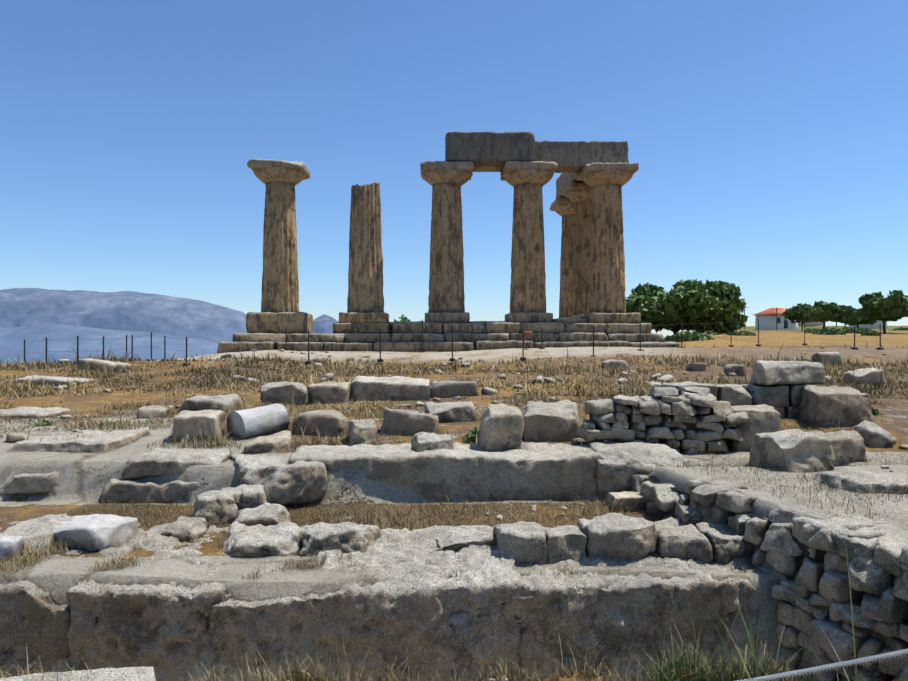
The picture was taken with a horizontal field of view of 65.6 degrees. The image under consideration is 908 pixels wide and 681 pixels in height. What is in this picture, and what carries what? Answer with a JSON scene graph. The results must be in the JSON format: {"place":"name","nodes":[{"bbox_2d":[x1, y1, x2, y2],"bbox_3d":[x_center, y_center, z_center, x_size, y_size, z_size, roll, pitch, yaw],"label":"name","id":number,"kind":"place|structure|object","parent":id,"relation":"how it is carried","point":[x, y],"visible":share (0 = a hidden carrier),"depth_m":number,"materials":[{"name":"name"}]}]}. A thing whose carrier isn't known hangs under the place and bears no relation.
{"place":"outdoors","nodes":[
{"label":"outdoors","id":0,"kind":"place"},
{"bbox_2d":[0,288,338,363],"bbox_3d":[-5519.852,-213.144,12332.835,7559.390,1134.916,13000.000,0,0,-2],"label":"mountain range","id":1,"kind":"structure","parent":0,"point":[58,319],"depth_m":9161.50,"materials":[{"name":"blue stone"}]},
{"bbox_2d":[25,321,879,352],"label":"fence wires","id":2,"kind":"object","parent":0,"point":[450,343],"visible":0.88,"depth_m":26.75,"materials":[{"name":"black metal"}]},
{"bbox_2d":[0,325,907,680],"bbox_3d":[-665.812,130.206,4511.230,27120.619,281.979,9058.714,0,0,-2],"label":"ground","id":3,"kind":"structure","parent":0,"point":[82,479],"depth_m":8.88,"materials":[{"name":"brown soil"}]},
{"bbox_2d":[226,403,288,439],"bbox_3d":[-3.050,1.288,10.989,0.503,0.568,0.841,0,0,40],"label":"fallen column drum","id":4,"kind":"object","parent":3,"relation":"on","point":[258,421],"depth_m":10.78,"materials":[{"name":"white stone"}]},
{"bbox_2d":[217,131,679,352],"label":"temple ruins","id":5,"kind":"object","parent":3,"relation":"on","point":[591,181],"depth_m":32.50,"materials":[{"name":"stone"}]},
{"bbox_2d":[20,319,883,365],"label":"fence posts","id":6,"kind":"object","parent":3,"relation":"on","point":[452,359],"visible":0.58,"depth_m":26.68,"materials":[{"name":"black metal"}]},
{"bbox_2d":[0,375,907,680],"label":"stone foundations","id":7,"kind":"object","parent":3,"relation":"on","point":[488,605],"visible":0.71,"depth_m":6.41,"materials":[{"name":"grey stone"}]},
{"bbox_2d":[0,514,137,562],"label":"marble fragments","id":8,"kind":"object","parent":7,"relation":"on","point":[96,532],"visible":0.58,"depth_m":7.10,"materials":[{"name":"white stone"}]},
{"bbox_2d":[0,334,907,680],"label":"dry grass","id":9,"kind":"structure","parent":3,"relation":"on","point":[694,670],"depth_m":11.91,"materials":[{"name":"beige plant"}]},
{"bbox_2d":[5,346,907,680],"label":"scattered stones","id":10,"kind":"object","parent":3,"relation":"on","point":[15,438],"visible":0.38,"depth_m":17.16,"materials":[{"name":"grey stone"}]},
{"bbox_2d":[76,352,892,472],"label":"stone blocks","id":11,"kind":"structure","parent":3,"relation":"on","point":[767,400],"depth_m":11.09,"materials":[{"name":"grey stone"}]},
{"bbox_2d":[524,331,532,347],"bbox_3d":[3.204,-0.006,30.646,0.420,0.820,0.050,0,0,-2],"label":"info sign","id":12,"kind":"object","parent":3,"relation":"on","point":[528,334],"visible":0.75,"depth_m":30.62,"materials":[{"name":"brown metal"}]},
{"bbox_2d":[576,381,907,680],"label":"stone wall","id":13,"kind":"structure","parent":3,"relation":"on","point":[688,417],"depth_m":6.26,"materials":[{"name":"grey stone"}]},
{"bbox_2d":[589,399,907,680],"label":"rubble wall stones","id":14,"kind":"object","parent":3,"relation":"on","point":[819,554],"visible":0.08,"depth_m":6.24,"materials":[{"name":"grey stone"}]},
{"bbox_2d":[744,307,845,331],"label":"utility poles","id":15,"kind":"object","parent":3,"relation":"on","point":[776,309],"visible":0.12,"depth_m":131.85,"materials":[{"name":"brown wood"}]},
{"bbox_2d":[755,315,886,329],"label":"house walls","id":16,"kind":"structure","parent":3,"relation":"on","point":[767,322],"depth_m":151.14,"materials":[{"name":"white paint"}]},
{"bbox_2d":[754,308,786,315],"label":"house roofs","id":17,"kind":"structure","parent":16,"relation":"on","point":[769,311],"depth_m":150.77,"materials":[{"name":"tile"}]},
{"bbox_2d":[777,318,878,327],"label":"house windows","id":18,"kind":"structure","parent":16,"relation":"in","point":[785,322],"depth_m":149.49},
{"bbox_2d":[0,0,907,337],"label":"sky","id":19,"kind":"structure","parent":0,"point":[768,139],"materials":[{"name":"blue"}]},
{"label":"rope posts","id":20,"kind":"object","parent":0,"visible":0},
{"bbox_2d":[737,649,907,680],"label":"rope barrier","id":21,"kind":"object","parent":20,"relation":"hanging from","point":[826,667],"visible":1,"depth_m":1.91,"materials":[{"name":"silver metal"}]}
]}

